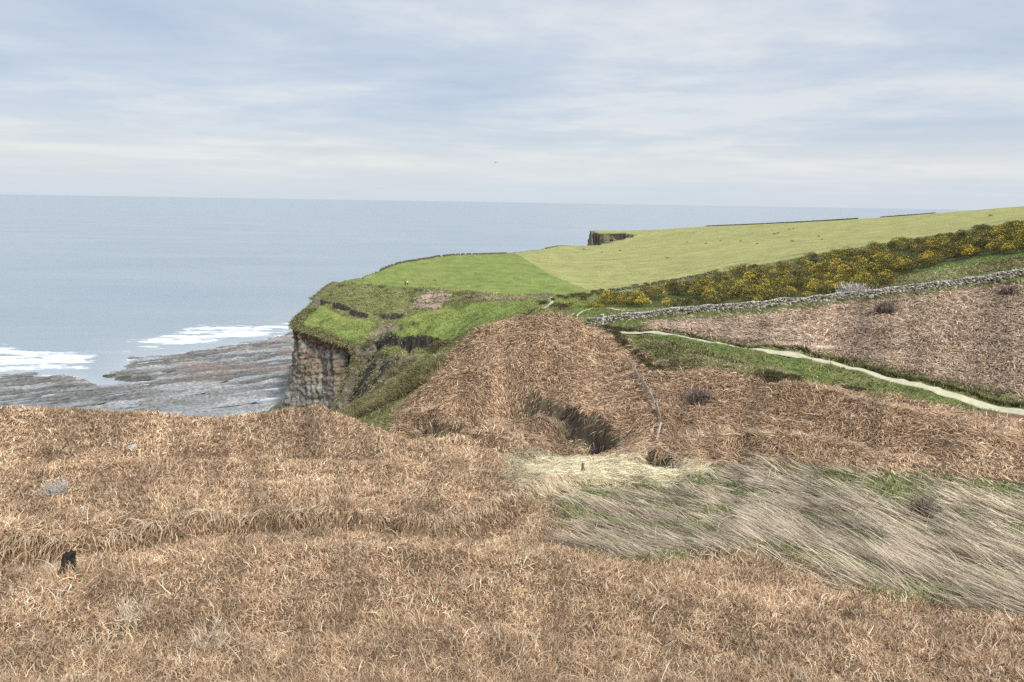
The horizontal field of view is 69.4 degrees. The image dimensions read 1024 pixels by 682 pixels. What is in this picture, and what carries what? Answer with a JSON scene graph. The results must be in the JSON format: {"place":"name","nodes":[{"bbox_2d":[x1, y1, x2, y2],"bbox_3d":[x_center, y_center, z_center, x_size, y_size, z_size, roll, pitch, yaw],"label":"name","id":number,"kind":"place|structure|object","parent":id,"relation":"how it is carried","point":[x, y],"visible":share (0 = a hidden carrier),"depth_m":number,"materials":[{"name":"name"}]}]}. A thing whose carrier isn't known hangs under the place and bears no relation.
{"place":"outdoors","nodes":[
{"label":"outdoors","id":0,"kind":"place"},
{"bbox_2d":[0,331,293,417],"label":"tidal rock shelf","id":1,"kind":"object","parent":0,"point":[215,384],"visible":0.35,"depth_m":237.27,"materials":[{"name":"stone"}]},
{"bbox_2d":[262,399,287,412],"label":"rocky foreshore","id":2,"kind":"structure","parent":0,"point":[279,405],"depth_m":201.85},
{"bbox_2d":[284,282,367,411],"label":"cliff","id":3,"kind":"structure","parent":0,"point":[316,370],"depth_m":191.48,"materials":[{"name":"stone"}]},
{"bbox_2d":[0,194,970,417],"bbox_3d":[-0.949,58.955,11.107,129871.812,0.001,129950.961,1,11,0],"label":"sea","id":4,"kind":"structure","parent":0,"point":[94,289],"depth_m":837.64,"materials":[{"name":"liquid"}]},
{"bbox_2d":[0,206,1023,681],"bbox_3d":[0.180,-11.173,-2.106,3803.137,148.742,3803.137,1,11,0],"label":"ground","id":5,"kind":"structure","parent":0,"point":[644,256],"depth_m":77.12,"materials":[{"name":"plant"}]},
{"bbox_2d":[19,475,71,498],"bbox_3d":[-14.100,4.338,22.436,1.475,0.708,1.408,1,11,0],"label":"dead plant","id":6,"kind":"object","parent":5,"relation":"on","point":[58,490],"visible":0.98,"depth_m":22.34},
{"bbox_2d":[58,550,77,574],"bbox_3d":[-7.964,4.073,13.269,0.576,0.610,0.608,1,11,0],"label":"tree stump","id":7,"kind":"object","parent":5,"relation":"on","point":[70,555],"visible":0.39,"depth_m":13.18,"materials":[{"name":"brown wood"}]},
{"bbox_2d":[104,585,157,629],"bbox_3d":[-5.391,3.789,10.402,0.916,0.455,0.674,11,15,42],"label":"dead plant","id":8,"kind":"object","parent":5,"relation":"on","point":[137,615],"visible":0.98,"depth_m":10.45,"materials":[{"name":"plant"}]},
{"bbox_2d":[432,338,451,345],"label":"scrub bush","id":9,"kind":"object","parent":5,"relation":"on","point":[443,341],"visible":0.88,"depth_m":101.73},
{"bbox_2d":[380,252,505,269],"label":"field wall","id":10,"kind":"structure","parent":5,"relation":"on","point":[385,267],"depth_m":367.21,"materials":[{"name":"stone"}]},
{"bbox_2d":[0,385,1023,681],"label":"bracken","id":11,"kind":"object","parent":5,"relation":"on","point":[914,623],"visible":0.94,"depth_m":14.16,"materials":[{"name":"plant"}]},
{"bbox_2d":[172,610,257,656],"bbox_3d":[-3.677,3.536,9.062,0.792,0.568,0.864,10,14,39],"label":"dead plant","id":12,"kind":"object","parent":11,"relation":"on","point":[197,638],"visible":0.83,"depth_m":9.02,"materials":[{"name":"plant"}]},
{"bbox_2d":[550,302,568,309],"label":"gorse bush","id":13,"kind":"object","parent":5,"relation":"on","point":[559,304],"visible":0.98,"depth_m":132.47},
{"bbox_2d":[587,302,603,307],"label":"gorse bush","id":14,"kind":"object","parent":5,"relation":"on","point":[595,304],"visible":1,"depth_m":133.37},
{"bbox_2d":[590,289,618,303],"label":"gorse bush","id":15,"kind":"object","parent":5,"relation":"on","point":[603,295],"visible":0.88,"depth_m":139.07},
{"bbox_2d":[492,445,719,505],"bbox_3d":[6.011,7.507,41.222,13.880,8.436,26.574,1,11,0],"label":"straw","id":16,"kind":"object","parent":5,"relation":"on","point":[594,466],"visible":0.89,"depth_m":42.17,"materials":[{"name":"plant"}]},
{"bbox_2d":[598,298,616,306],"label":"gorse bush","id":17,"kind":"object","parent":5,"relation":"on","point":[605,302],"visible":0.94,"depth_m":133.41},
{"bbox_2d":[606,293,628,301],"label":"gorse bush","id":18,"kind":"object","parent":5,"relation":"on","point":[618,298],"visible":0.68,"depth_m":138.78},
{"bbox_2d":[611,299,629,306],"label":"gorse bush","id":19,"kind":"object","parent":5,"relation":"on","point":[623,302],"visible":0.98,"depth_m":132.28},
{"bbox_2d":[613,334,628,341],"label":"heather bush","id":20,"kind":"object","parent":5,"relation":"on","point":[621,337],"visible":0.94,"depth_m":94.62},
{"bbox_2d":[619,291,644,303],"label":"gorse bush","id":21,"kind":"object","parent":5,"relation":"on","point":[628,294],"visible":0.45,"depth_m":135.76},
{"bbox_2d":[626,294,651,306],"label":"gorse bush","id":22,"kind":"object","parent":5,"relation":"on","point":[643,297],"visible":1,"depth_m":129.89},
{"bbox_2d":[629,291,654,303],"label":"gorse bush","id":23,"kind":"object","parent":5,"relation":"on","point":[641,294],"visible":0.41,"depth_m":135.40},
{"bbox_2d":[626,355,660,417],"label":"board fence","id":24,"kind":"object","parent":5,"relation":"on","point":[644,384],"visible":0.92,"depth_m":67.13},
{"bbox_2d":[638,285,663,299],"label":"gorse bush","id":25,"kind":"object","parent":5,"relation":"on","point":[653,290],"visible":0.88,"depth_m":141.27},
{"bbox_2d":[286,222,1023,437],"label":"scrub","id":26,"kind":"object","parent":5,"relation":"on","point":[397,386],"visible":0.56,"depth_m":111.54,"materials":[{"name":"plant"}]},
{"bbox_2d":[648,363,664,369],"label":"heather bush","id":27,"kind":"object","parent":5,"relation":"on","point":[658,367],"visible":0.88,"depth_m":73.75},
{"bbox_2d":[302,240,1023,615],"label":"grass","id":28,"kind":"structure","parent":5,"relation":"on","point":[660,348],"depth_m":40.09,"materials":[{"name":"plant"}]},
{"bbox_2d":[607,269,718,291],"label":"field wall","id":29,"kind":"structure","parent":5,"relation":"on","point":[662,281],"depth_m":218.71,"materials":[{"name":"stone"}]},
{"bbox_2d":[661,297,683,306],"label":"gorse bush","id":30,"kind":"object","parent":5,"relation":"on","point":[673,301],"visible":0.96,"depth_m":124.74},
{"bbox_2d":[664,280,686,292],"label":"gorse bush","id":31,"kind":"object","parent":5,"relation":"on","point":[670,284],"visible":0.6,"depth_m":151.10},
{"bbox_2d":[668,285,684,294],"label":"gorse bush","id":32,"kind":"object","parent":5,"relation":"on","point":[675,289],"visible":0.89,"depth_m":147.37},
{"bbox_2d":[679,297,697,305],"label":"gorse bush","id":33,"kind":"object","parent":5,"relation":"on","point":[688,301],"visible":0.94,"depth_m":123.71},
{"bbox_2d":[678,282,699,295],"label":"gorse bush","id":34,"kind":"object","parent":5,"relation":"on","point":[686,286],"visible":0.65,"depth_m":143.56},
{"bbox_2d":[682,386,718,405],"bbox_3d":[16.467,4.560,62.901,4.592,1.419,3.448,1,11,0],"label":"bare shrub","id":35,"kind":"object","parent":5,"relation":"on","point":[700,396],"visible":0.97,"depth_m":62.57,"materials":[{"name":"plant"}]},
{"bbox_2d":[687,286,714,297],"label":"gorse bush","id":36,"kind":"object","parent":5,"relation":"on","point":[704,289],"visible":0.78,"depth_m":135.31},
{"bbox_2d":[381,311,1023,466],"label":"bracken","id":37,"kind":"object","parent":5,"relation":"on","point":[684,431],"visible":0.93,"depth_m":62.04,"materials":[{"name":"plant"}]},
{"bbox_2d":[694,295,713,306],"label":"gorse bush","id":38,"kind":"object","parent":5,"relation":"on","point":[701,299],"visible":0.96,"depth_m":120.22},
{"bbox_2d":[694,275,718,287],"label":"gorse bush","id":39,"kind":"object","parent":5,"relation":"on","point":[705,281],"visible":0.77,"depth_m":148.63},
{"bbox_2d":[701,292,730,303],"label":"gorse bush","id":40,"kind":"object","parent":5,"relation":"on","point":[717,297],"visible":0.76,"depth_m":121.45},
{"bbox_2d":[712,274,733,285],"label":"gorse bush","id":41,"kind":"object","parent":5,"relation":"on","point":[725,278],"visible":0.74,"depth_m":161.59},
{"bbox_2d":[712,290,734,301],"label":"gorse bush","id":42,"kind":"object","parent":5,"relation":"on","point":[725,293],"visible":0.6,"depth_m":125.60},
{"bbox_2d":[720,283,747,298],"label":"gorse bush","id":43,"kind":"object","parent":5,"relation":"on","point":[731,288],"visible":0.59,"depth_m":128.90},
{"bbox_2d":[719,280,749,294],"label":"gorse bush","id":44,"kind":"object","parent":5,"relation":"on","point":[742,283],"visible":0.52,"depth_m":131.59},
{"bbox_2d":[731,266,749,277],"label":"gorse bush","id":45,"kind":"object","parent":5,"relation":"on","point":[742,268],"visible":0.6,"depth_m":183.09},
{"bbox_2d":[739,269,758,280],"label":"gorse bush","id":46,"kind":"object","parent":5,"relation":"on","point":[743,273],"visible":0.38,"depth_m":161.95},
{"bbox_2d":[737,294,762,303],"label":"gorse bush","id":47,"kind":"object","parent":5,"relation":"on","point":[755,297],"visible":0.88,"depth_m":112.77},
{"bbox_2d":[744,270,763,279],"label":"gorse bush","id":48,"kind":"object","parent":5,"relation":"on","point":[752,274],"visible":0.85,"depth_m":158.38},
{"bbox_2d":[741,285,770,300],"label":"gorse bush","id":49,"kind":"object","parent":5,"relation":"on","point":[745,290],"visible":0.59,"depth_m":115.78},
{"bbox_2d":[747,279,769,288],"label":"gorse bush","id":50,"kind":"object","parent":5,"relation":"on","point":[759,281],"visible":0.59,"depth_m":128.91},
{"bbox_2d":[751,267,771,273],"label":"gorse bush","id":51,"kind":"object","parent":5,"relation":"on","point":[761,270],"visible":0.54,"depth_m":173.92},
{"bbox_2d":[749,284,783,300],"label":"gorse bush","id":52,"kind":"object","parent":5,"relation":"on","point":[770,288],"visible":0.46,"depth_m":116.49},
{"bbox_2d":[755,288,788,299],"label":"gorse bush","id":53,"kind":"object","parent":5,"relation":"on","point":[778,293],"visible":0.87,"depth_m":112.65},
{"bbox_2d":[523,447,1023,617],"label":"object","id":54,"kind":"object","parent":5,"relation":"on","point":[911,562],"visible":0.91,"depth_m":27.75,"materials":[{"name":"plant"}]},
{"bbox_2d":[753,368,804,382],"bbox_3d":[23.374,3.067,65.180,4.342,1.219,3.312,-3,11,-21],"label":"shrub","id":55,"kind":"object","parent":5,"relation":"on","point":[774,375],"visible":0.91,"depth_m":64.86,"materials":[{"name":"plant"}]},
{"bbox_2d":[706,218,857,225],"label":"field wall","id":56,"kind":"structure","parent":5,"relation":"on","point":[785,222],"depth_m":645.56,"materials":[{"name":"stone"}]},
{"bbox_2d":[769,275,795,287],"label":"gorse bush","id":57,"kind":"object","parent":5,"relation":"on","point":[777,278],"visible":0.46,"depth_m":131.92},
{"bbox_2d":[773,278,798,292],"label":"gorse bush","id":58,"kind":"object","parent":5,"relation":"on","point":[784,283],"visible":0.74,"depth_m":122.36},
{"bbox_2d":[777,286,808,297],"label":"gorse bush","id":59,"kind":"object","parent":5,"relation":"on","point":[792,289],"visible":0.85,"depth_m":115.82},
{"bbox_2d":[787,268,809,278],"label":"gorse bush","id":60,"kind":"object","parent":5,"relation":"on","point":[798,272],"visible":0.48,"depth_m":155.24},
{"bbox_2d":[790,274,812,291],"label":"gorse bush","id":61,"kind":"object","parent":5,"relation":"on","point":[802,278],"visible":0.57,"depth_m":122.73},
{"bbox_2d":[582,323,1023,407],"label":"heather","id":62,"kind":"object","parent":5,"relation":"on","point":[928,381],"visible":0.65,"depth_m":73.29,"materials":[{"name":"plant"}]},
{"bbox_2d":[792,290,815,297],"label":"gorse bush","id":63,"kind":"object","parent":5,"relation":"on","point":[807,295],"visible":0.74,"depth_m":112.27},
{"bbox_2d":[586,268,1023,324],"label":"dry stone wall","id":64,"kind":"structure","parent":5,"relation":"on","point":[860,293],"depth_m":107.71,"materials":[{"name":"stone"}]},
{"bbox_2d":[801,252,818,259],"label":"gorse bush","id":65,"kind":"object","parent":5,"relation":"on","point":[813,254],"visible":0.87,"depth_m":203.71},
{"bbox_2d":[795,278,828,293],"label":"gorse bush","id":66,"kind":"object","parent":5,"relation":"on","point":[808,281],"visible":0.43,"depth_m":118.47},
{"bbox_2d":[800,281,830,295],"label":"gorse bush","id":67,"kind":"object","parent":5,"relation":"on","point":[816,285],"visible":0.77,"depth_m":115.01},
{"bbox_2d":[809,263,835,274],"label":"gorse bush","id":68,"kind":"object","parent":5,"relation":"on","point":[819,268],"visible":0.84,"depth_m":144.54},
{"bbox_2d":[815,285,841,293],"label":"gorse bush","id":69,"kind":"object","parent":5,"relation":"on","point":[830,289],"visible":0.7,"depth_m":112.11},
{"bbox_2d":[639,280,1023,400],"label":"bracken","id":70,"kind":"object","parent":5,"relation":"on","point":[748,324],"visible":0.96,"depth_m":87.43,"materials":[{"name":"plant"}]},
{"bbox_2d":[873,299,903,314],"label":"bare shrub","id":71,"kind":"object","parent":70,"relation":"on","point":[880,308],"visible":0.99,"depth_m":94.78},
{"bbox_2d":[999,285,1021,294],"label":"bare shrub","id":72,"kind":"object","parent":70,"relation":"on","point":[1009,289],"visible":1,"depth_m":94.07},
{"bbox_2d":[821,263,843,274],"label":"gorse bush","id":73,"kind":"object","parent":5,"relation":"on","point":[835,266],"visible":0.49,"depth_m":147.69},
{"bbox_2d":[822,252,843,259],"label":"gorse bush","id":74,"kind":"object","parent":5,"relation":"on","point":[829,254],"visible":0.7,"depth_m":174.91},
{"bbox_2d":[823,279,845,285],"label":"gorse bush","id":75,"kind":"object","parent":5,"relation":"on","point":[832,281],"visible":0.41,"depth_m":117.75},
{"bbox_2d":[822,258,847,272],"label":"gorse bush","id":76,"kind":"object","parent":5,"relation":"on","point":[839,263],"visible":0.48,"depth_m":155.32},
{"bbox_2d":[825,281,861,293],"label":"gorse bush","id":77,"kind":"object","parent":5,"relation":"on","point":[838,284],"visible":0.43,"depth_m":112.09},
{"bbox_2d":[837,261,861,272],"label":"gorse bush","id":78,"kind":"object","parent":5,"relation":"on","point":[851,266],"visible":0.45,"depth_m":135.69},
{"bbox_2d":[840,251,858,260],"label":"gorse bush","id":79,"kind":"object","parent":5,"relation":"on","point":[851,253],"visible":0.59,"depth_m":174.31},
{"bbox_2d":[836,267,865,281],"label":"gorse bush","id":80,"kind":"object","parent":5,"relation":"on","point":[855,271],"visible":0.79,"depth_m":121.25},
{"bbox_2d":[833,281,871,291],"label":"dead plant","id":81,"kind":"object","parent":5,"relation":"on","point":[848,288],"visible":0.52,"depth_m":108.48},
{"bbox_2d":[841,385,866,391],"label":"shrub","id":82,"kind":"object","parent":5,"relation":"on","point":[856,388],"visible":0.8,"depth_m":65.32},
{"bbox_2d":[848,257,865,263],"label":"gorse bush","id":83,"kind":"object","parent":5,"relation":"on","point":[854,260],"visible":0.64,"depth_m":158.29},
{"bbox_2d":[849,274,875,288],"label":"gorse bush","id":84,"kind":"object","parent":5,"relation":"on","point":[855,278],"visible":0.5,"depth_m":115.84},
{"bbox_2d":[857,247,875,257],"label":"gorse bush","id":85,"kind":"object","parent":5,"relation":"on","point":[865,250],"visible":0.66,"depth_m":174.37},
{"bbox_2d":[855,262,882,274],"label":"gorse bush","id":86,"kind":"object","parent":5,"relation":"on","point":[866,264],"visible":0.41,"depth_m":136.51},
{"bbox_2d":[859,275,886,289],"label":"gorse bush","id":87,"kind":"object","parent":5,"relation":"on","point":[870,282],"visible":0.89,"depth_m":111.56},
{"bbox_2d":[861,264,897,277],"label":"gorse bush","id":88,"kind":"object","parent":5,"relation":"on","point":[878,269],"visible":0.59,"depth_m":133.41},
{"bbox_2d":[869,269,904,284],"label":"gorse bush","id":89,"kind":"object","parent":5,"relation":"on","point":[887,276],"visible":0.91,"depth_m":114.49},
{"bbox_2d":[873,256,903,272],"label":"gorse bush","id":90,"kind":"object","parent":5,"relation":"on","point":[897,263],"visible":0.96,"depth_m":131.44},
{"bbox_2d":[880,240,901,251],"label":"gorse bush","id":91,"kind":"object","parent":5,"relation":"on","point":[892,244],"visible":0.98,"depth_m":181.86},
{"bbox_2d":[880,212,936,217],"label":"field wall","id":92,"kind":"structure","parent":5,"relation":"on","point":[907,214],"depth_m":523.76,"materials":[{"name":"stone"}]},
{"bbox_2d":[899,261,919,272],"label":"gorse bush","id":93,"kind":"object","parent":5,"relation":"on","point":[912,265],"visible":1,"depth_m":131.01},
{"bbox_2d":[899,254,921,266],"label":"gorse bush","id":94,"kind":"object","parent":5,"relation":"on","point":[907,257],"visible":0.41,"depth_m":140.51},
{"bbox_2d":[900,242,922,253],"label":"gorse bush","id":95,"kind":"object","parent":5,"relation":"on","point":[909,246],"visible":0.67,"depth_m":168.89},
{"bbox_2d":[911,247,929,254],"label":"gorse bush","id":96,"kind":"object","parent":5,"relation":"on","point":[923,250],"visible":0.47,"depth_m":151.40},
{"bbox_2d":[898,492,947,521],"bbox_3d":[17.924,7.324,32.661,2.088,1.158,2.143,-7,13,-37],"label":"bare shrub","id":97,"kind":"object","parent":5,"relation":"on","point":[922,506],"visible":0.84,"depth_m":32.52,"materials":[{"name":"plant"}]},
{"bbox_2d":[915,256,941,267],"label":"gorse bush","id":98,"kind":"object","parent":5,"relation":"on","point":[927,258],"visible":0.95,"depth_m":135.15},
{"bbox_2d":[920,237,942,244],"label":"gorse bush","id":99,"kind":"object","parent":5,"relation":"on","point":[931,242],"visible":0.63,"depth_m":165.86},
{"bbox_2d":[924,250,940,260],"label":"gorse bush","id":100,"kind":"object","parent":5,"relation":"on","point":[936,252],"visible":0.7,"depth_m":142.80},
{"bbox_2d":[924,243,944,250],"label":"gorse bush","id":101,"kind":"object","parent":5,"relation":"on","point":[933,246],"visible":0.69,"depth_m":158.93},
{"bbox_2d":[928,235,952,245],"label":"gorse bush","id":102,"kind":"object","parent":5,"relation":"on","point":[939,238],"visible":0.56,"depth_m":168.19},
{"bbox_2d":[937,240,959,252],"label":"gorse bush","id":103,"kind":"object","parent":5,"relation":"on","point":[945,244],"visible":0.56,"depth_m":155.64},
{"bbox_2d":[946,244,973,260],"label":"gorse bush","id":104,"kind":"object","parent":5,"relation":"on","point":[954,249],"visible":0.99,"depth_m":138.03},
{"bbox_2d":[954,229,974,243],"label":"gorse bush","id":105,"kind":"object","parent":5,"relation":"on","point":[963,234],"visible":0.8,"depth_m":169.51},
{"bbox_2d":[965,247,983,255],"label":"gorse bush","id":106,"kind":"object","parent":5,"relation":"on","point":[975,250],"visible":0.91,"depth_m":138.06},
{"bbox_2d":[968,235,994,252],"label":"gorse bush","id":107,"kind":"object","parent":5,"relation":"on","point":[981,242],"visible":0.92,"depth_m":140.09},
{"bbox_2d":[979,231,996,238],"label":"gorse bush","id":108,"kind":"object","parent":5,"relation":"on","point":[991,235],"visible":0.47,"depth_m":152.30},
{"bbox_2d":[985,237,1006,249],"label":"gorse bush","id":109,"kind":"object","parent":5,"relation":"on","point":[999,240],"visible":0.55,"depth_m":140.19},
{"bbox_2d":[984,242,1008,252],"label":"gorse bush","id":110,"kind":"object","parent":5,"relation":"on","point":[994,246],"visible":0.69,"depth_m":135.74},
{"bbox_2d":[998,241,1019,254],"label":"gorse bush","id":111,"kind":"object","parent":5,"relation":"on","point":[1006,244],"visible":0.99,"depth_m":131.68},
{"bbox_2d":[1002,228,1023,239],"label":"gorse bush","id":112,"kind":"object","parent":5,"relation":"on","point":[1009,232],"visible":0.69,"depth_m":144.70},
{"bbox_2d":[1007,239,1022,248],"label":"gorse bush","id":113,"kind":"object","parent":5,"relation":"on","point":[1015,241],"visible":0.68,"depth_m":136.15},
{"bbox_2d":[1007,220,1023,228],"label":"gorse bush","id":114,"kind":"object","parent":5,"relation":"on","point":[1015,224],"visible":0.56,"depth_m":156.71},
{"bbox_2d":[1007,229,1023,244],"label":"gorse bush","id":115,"kind":"object","parent":5,"relation":"on","point":[1021,235],"visible":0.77,"depth_m":139.17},
{"bbox_2d":[0,0,1023,209],"label":"sky","id":116,"kind":"structure","parent":0,"point":[891,104],"materials":[{"name":"white"}]},
{"bbox_2d":[546,230,635,247],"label":"cliff","id":117,"kind":"structure","parent":0,"point":[604,238],"depth_m":692.61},
{"bbox_2d":[599,328,1023,415],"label":"gravel path","id":118,"kind":"structure","parent":0,"point":[963,398],"depth_m":68.95,"materials":[{"name":"gravel"}]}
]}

